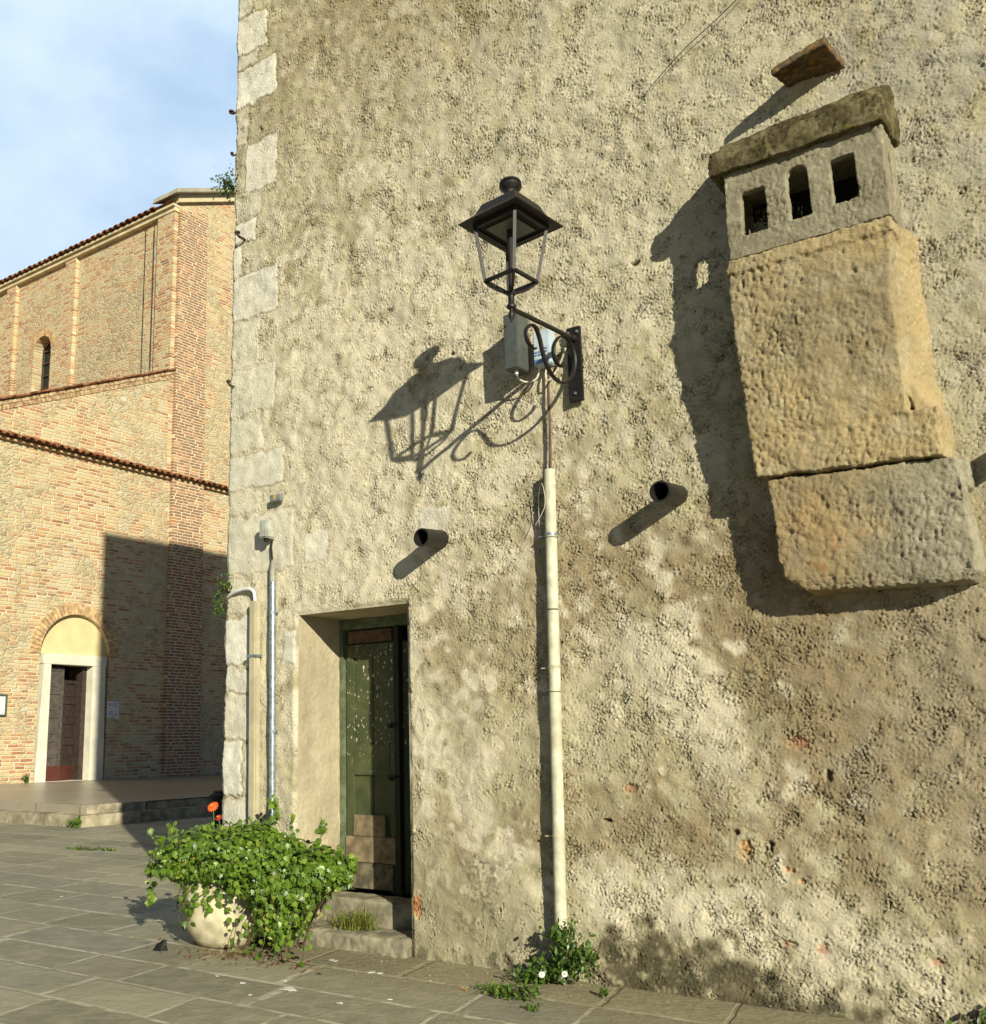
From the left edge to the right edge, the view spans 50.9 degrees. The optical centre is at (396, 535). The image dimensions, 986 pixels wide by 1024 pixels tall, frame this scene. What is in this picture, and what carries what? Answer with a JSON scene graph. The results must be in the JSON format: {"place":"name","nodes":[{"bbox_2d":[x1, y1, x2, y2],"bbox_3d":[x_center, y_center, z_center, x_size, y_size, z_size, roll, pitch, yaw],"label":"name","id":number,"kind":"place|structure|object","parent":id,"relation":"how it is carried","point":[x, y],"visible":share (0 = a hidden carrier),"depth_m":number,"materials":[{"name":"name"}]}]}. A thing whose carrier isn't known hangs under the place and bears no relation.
{"place":"outdoors","nodes":[
{"label":"outdoors","id":0,"kind":"place"},
{"bbox_2d":[0,188,235,783],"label":"brick church","id":1,"kind":"structure","parent":0,"point":[115,364],"depth_m":35.90,"materials":[{"name":"orange brick"}]},
{"bbox_2d":[0,694,7,715],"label":"notice board","id":2,"kind":"object","parent":1,"relation":"attached to","point":[3,703],"visible":1,"depth_m":30.55,"materials":[{"name":"white paper"}]},
{"bbox_2d":[29,329,54,389],"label":"arched window","id":3,"kind":"structure","parent":1,"relation":"in","point":[45,332],"depth_m":43.57,"materials":[{"name":"paint"}]},
{"bbox_2d":[107,701,118,717],"bbox_3d":[-9.284,5.687,33.667,0.032,0.520,0.460,-9,-14,36],"label":"church sign","id":4,"kind":"object","parent":1,"relation":"attached to","point":[112,709],"visible":1,"depth_m":33.65,"materials":[{"name":"white paper"}]},
{"bbox_2d":[0,0,237,279],"label":"sky","id":5,"kind":"structure","parent":0,"point":[109,108],"materials":[{"name":"blue"}]},
{"bbox_2d":[210,789,222,826],"bbox_3d":[-3.271,5.270,19.960,0.720,0.700,0.720,-9,-14,36],"label":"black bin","id":6,"kind":"object","parent":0,"point":[216,796],"visible":0.3,"depth_m":19.70,"materials":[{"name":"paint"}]},
{"bbox_2d":[0,816,878,1023],"bbox_3d":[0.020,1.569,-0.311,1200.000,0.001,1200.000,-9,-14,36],"label":"ground","id":7,"kind":"structure","parent":0,"point":[78,952],"depth_m":7.16,"materials":[{"name":"stone"}]},
{"bbox_2d":[58,813,81,827],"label":"step weed","id":8,"kind":"object","parent":7,"relation":"on","point":[77,823],"visible":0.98,"depth_m":19.95,"materials":[{"name":"green plant"}]},
{"bbox_2d":[66,845,115,850],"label":"joint weed","id":9,"kind":"object","parent":7,"relation":"on","point":[86,849],"visible":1,"depth_m":15.70,"materials":[{"name":"green plant"}]},
{"bbox_2d":[0,805,211,827],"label":"step","id":10,"kind":"object","parent":7,"relation":"on","point":[53,818],"visible":0.23,"depth_m":21.08,"materials":[{"name":"beige stone"}]},
{"bbox_2d":[0,774,222,813],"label":"terrace","id":11,"kind":"structure","parent":7,"relation":"on","point":[75,797],"depth_m":25.55,"materials":[{"name":"grey stone"}]},
{"bbox_2d":[21,774,29,782],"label":"joint weed","id":12,"kind":"object","parent":11,"relation":"on","point":[25,778],"visible":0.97,"depth_m":30.68,"materials":[{"name":"green plant"}]},
{"bbox_2d":[86,797,210,813],"bbox_3d":[2.528,7.601,31.838,0.090,0.195,28.885,-9,-14,36],"label":"terrace edge","id":13,"kind":"object","parent":11,"relation":"attached to","point":[134,806],"visible":0.12,"depth_m":21.70,"materials":[{"name":"beige stone"}]},
{"bbox_2d":[154,939,166,950],"bbox_3d":[-1.859,3.212,8.085,0.078,0.091,0.098,9,-15,-40],"label":"dark scrap","id":14,"kind":"object","parent":7,"relation":"on","point":[160,945],"visible":1,"depth_m":8.07,"materials":[{"name":"metal"}]},
{"bbox_2d":[181,878,263,947],"bbox_3d":[-1.388,3.019,8.358,0.712,0.560,0.712,-9,-14,36],"label":"flower pot","id":15,"kind":"object","parent":7,"relation":"on","point":[211,929],"visible":0.33,"depth_m":8.06,"materials":[{"name":"beige concrete"}]},
{"bbox_2d":[144,794,358,967],"bbox_3d":[-1.241,2.679,8.205,2.219,1.186,0.888,-9,-14,36],"label":"ivy plant","id":16,"kind":"object","parent":15,"relation":"in","point":[251,859],"visible":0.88,"depth_m":7.95,"materials":[{"name":"green plant"}]},
{"bbox_2d":[207,802,217,827],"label":"flower","id":17,"kind":"object","parent":16,"relation":"attached to","point":[212,806],"visible":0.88,"depth_m":8.44,"materials":[{"name":"orange plant"}]},
{"bbox_2d":[216,815,220,827],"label":"flower","id":18,"kind":"object","parent":16,"relation":"attached to","point":[218,817],"visible":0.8,"depth_m":8.46,"materials":[{"name":"red plant"}]},
{"bbox_2d":[146,937,320,973],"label":"dead leaves","id":19,"kind":"object","parent":7,"relation":"on","point":[238,952],"visible":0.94,"depth_m":7.74,"materials":[{"name":"brown plant"}]},
{"bbox_2d":[59,896,481,1003],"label":"white splashes","id":20,"kind":"object","parent":7,"relation":"on","point":[289,988],"visible":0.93,"depth_m":6.77,"materials":[{"name":"white paint"}]},
{"bbox_2d":[283,840,358,946],"bbox_3d":[-0.619,2.758,7.879,0.655,0.834,0.665,2,-11,-12],"label":"ivy clump","id":21,"kind":"object","parent":7,"relation":"on","point":[322,867],"visible":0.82,"depth_m":7.75,"materials":[{"name":"green plant"}]},
{"bbox_2d":[139,934,667,1009],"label":"plaster crumbs","id":22,"kind":"object","parent":7,"relation":"on","point":[412,967],"visible":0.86,"depth_m":7.15,"materials":[{"name":"beige paint"}]},
{"bbox_2d":[485,983,515,996],"bbox_3d":[0.653,2.891,6.560,0.222,0.060,0.238,-2,-11,8],"label":"grass tuft","id":23,"kind":"object","parent":7,"relation":"on","point":[498,987],"visible":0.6,"depth_m":6.56,"materials":[{"name":"green plant"}]},
{"bbox_2d":[468,980,546,1000],"bbox_3d":[0.708,2.861,6.495,0.557,0.103,0.284,-9,-14,36],"label":"paving weed","id":24,"kind":"object","parent":7,"relation":"on","point":[525,991],"visible":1,"depth_m":6.45,"materials":[{"name":"green plant"}]},
{"bbox_2d":[519,1002,541,1011],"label":"paving weed","id":25,"kind":"object","parent":7,"relation":"on","point":[530,1006],"visible":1,"depth_m":6.14,"materials":[{"name":"green plant"}]},
{"bbox_2d":[505,917,599,985],"bbox_3d":[1.052,2.754,6.792,0.661,0.441,0.374,-9,-14,36],"label":"daisy weed","id":26,"kind":"object","parent":7,"relation":"on","point":[557,972],"visible":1,"depth_m":6.77,"materials":[{"name":"green plant"}]},
{"bbox_2d":[222,0,985,1023],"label":"old house","id":27,"kind":"structure","parent":7,"relation":"on","point":[762,278],"depth_m":7.18,"materials":[{"name":"paint"}]},
{"bbox_2d":[211,560,233,620],"bbox_3d":[-1.596,0.502,9.409,0.227,0.564,0.163,-2,-11,7],"label":"wall plant","id":28,"kind":"object","parent":27,"relation":"attached to","point":[225,584],"depth_m":9.40,"materials":[{"name":"green plant"}]},
{"bbox_2d":[210,167,238,202],"bbox_3d":[-1.692,-3.523,10.244,0.415,0.376,0.307,-9,-14,36],"label":"wall plant","id":29,"kind":"object","parent":27,"relation":"attached to","point":[230,187],"depth_m":10.26,"materials":[{"name":"green plant"}]},
{"bbox_2d":[225,587,261,824],"bbox_3d":[-1.379,1.899,9.027,0.480,2.917,0.083,-9,-14,36],"label":"beige duct","id":30,"kind":"object","parent":27,"relation":"attached to","point":[254,656],"visible":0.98,"depth_m":8.98,"materials":[{"name":"white plastic"}]},
{"bbox_2d":[259,520,274,541],"bbox_3d":[-1.155,-0.039,9.172,0.100,0.190,0.115,-9,-14,36],"label":"sensor box","id":31,"kind":"object","parent":27,"relation":"attached to","point":[267,531],"visible":1,"depth_m":9.13,"materials":[{"name":"plastic"}]},
{"bbox_2d":[268,540,278,829],"bbox_3d":[-1.061,1.621,8.841,0.114,3.242,0.066,-9,-14,36],"label":"galvanised conduit","id":32,"kind":"object","parent":27,"relation":"attached to","point":[272,686],"visible":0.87,"depth_m":8.90,"materials":[{"name":"metal"}]},
{"bbox_2d":[270,494,282,502],"bbox_3d":[-1.077,-0.335,9.214,0.130,0.065,0.053,-9,-14,36],"label":"tag plate","id":33,"kind":"object","parent":27,"relation":"attached to","point":[275,498],"visible":1,"depth_m":9.19,"materials":[{"name":"grey metal"}]},
{"bbox_2d":[320,904,381,931],"bbox_3d":[-0.369,3.045,8.221,0.677,0.170,0.560,-9,-14,36],"label":"grass tuft","id":34,"kind":"object","parent":27,"relation":"on","point":[352,922],"visible":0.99,"depth_m":8.16,"materials":[{"name":"green plant"}]},
{"bbox_2d":[339,614,411,894],"bbox_3d":[-0.028,1.846,8.796,1.164,2.336,0.119,-9,-14,36],"label":"green door","id":35,"kind":"structure","parent":27,"relation":"in","point":[375,813],"depth_m":8.92,"materials":[{"name":"paint"}]},
{"bbox_2d":[367,626,411,897],"bbox_3d":[0.221,2.062,9.087,1.190,2.680,0.040,-9,-14,36],"label":"doorway back","id":36,"kind":"structure","parent":27,"relation":"in","point":[405,628],"depth_m":9.18,"materials":[{"name":"paint"}]},
{"bbox_2d":[413,528,448,547],"bbox_3d":[0.284,0.021,8.006,0.144,0.172,0.320,-9,-14,36],"label":"drain spout","id":37,"kind":"object","parent":27,"relation":"attached to","point":[430,538],"visible":1,"depth_m":7.94,"materials":[{"name":"black ceramic"}]},
{"bbox_2d":[503,313,529,375],"bbox_3d":[0.907,-1.432,7.771,0.115,0.465,0.185,-9,-14,36],"label":"gear box","id":38,"kind":"object","parent":27,"relation":"attached to","point":[516,353],"visible":0.87,"depth_m":7.71,"materials":[{"name":"grey plastic"}]},
{"bbox_2d":[516,368,539,382],"bbox_3d":[0.985,-1.203,7.707,0.188,0.115,0.034,-1,-11,2],"label":"cable","id":39,"kind":"object","parent":38,"relation":"attached to","point":[519,379],"visible":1,"depth_m":7.70,"materials":[{"name":"beige plastic"}]},
{"bbox_2d":[458,176,584,403],"bbox_3d":[1.019,-1.734,7.113,1.198,1.340,0.504,10,-16,-44],"label":"wall lamp","id":40,"kind":"object","parent":27,"relation":"attached to","point":[510,220],"visible":1,"depth_m":6.91,"materials":[{"name":"black metal"}]},
{"bbox_2d":[533,329,554,368],"bbox_3d":[1.103,-1.398,7.685,0.140,0.270,0.094,-9,-14,36],"label":"junction box","id":41,"kind":"object","parent":27,"relation":"attached to","point":[548,337],"visible":0.77,"depth_m":7.65,"materials":[{"name":"white plastic"}]},
{"bbox_2d":[545,347,566,381],"bbox_3d":[1.178,-1.265,7.611,0.189,0.238,0.039,-9,-14,36],"label":"cable","id":42,"kind":"object","parent":41,"relation":"attached to","point":[557,369],"visible":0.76,"depth_m":7.60,"materials":[{"name":"beige plastic"}]},
{"bbox_2d":[547,365,551,467],"bbox_3d":[1.139,-0.866,7.599,0.028,0.822,0.062,5,-13,-26],"label":"wall cable","id":43,"kind":"object","parent":27,"relation":"attached to","point":[549,409],"depth_m":7.61,"materials":[{"name":"red metal"}]},
{"bbox_2d":[538,468,567,960],"bbox_3d":[1.098,1.203,7.228,0.200,3.422,0.108,-9,-14,36],"label":"conduit pipe","id":44,"kind":"object","parent":27,"relation":"attached to","point":[558,825],"visible":0.98,"depth_m":7.18,"materials":[{"name":"beige plastic"}]},
{"bbox_2d":[535,483,544,531],"bbox_3d":[1.039,-0.198,7.489,0.050,0.372,0.142,2,-11,-12],"label":"loose wire","id":45,"kind":"object","parent":44,"relation":"attached to","point":[538,507],"visible":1,"depth_m":7.53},
{"bbox_2d":[649,481,687,505],"bbox_3d":[1.823,-0.281,6.859,0.144,0.175,0.350,-9,-14,36],"label":"drain spout","id":46,"kind":"object","parent":27,"relation":"attached to","point":[664,492],"visible":1,"depth_m":6.80,"materials":[{"name":"black ceramic"}]},
{"bbox_2d":[641,0,735,98],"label":"loose wire","id":47,"kind":"object","parent":27,"relation":"attached to","point":[684,48],"visible":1,"depth_m":7.39,"materials":[{"name":"metal"}]},
{"bbox_2d":[599,985,609,998],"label":"paving weed","id":48,"kind":"object","parent":7,"relation":"on","point":[604,993],"visible":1,"depth_m":6.43,"materials":[{"name":"green plant"}]},
{"bbox_2d":[946,1009,985,1023],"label":"corner weed","id":49,"kind":"object","parent":7,"relation":"on","point":[982,1014],"visible":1,"depth_m":5.39,"materials":[{"name":"green plant"}]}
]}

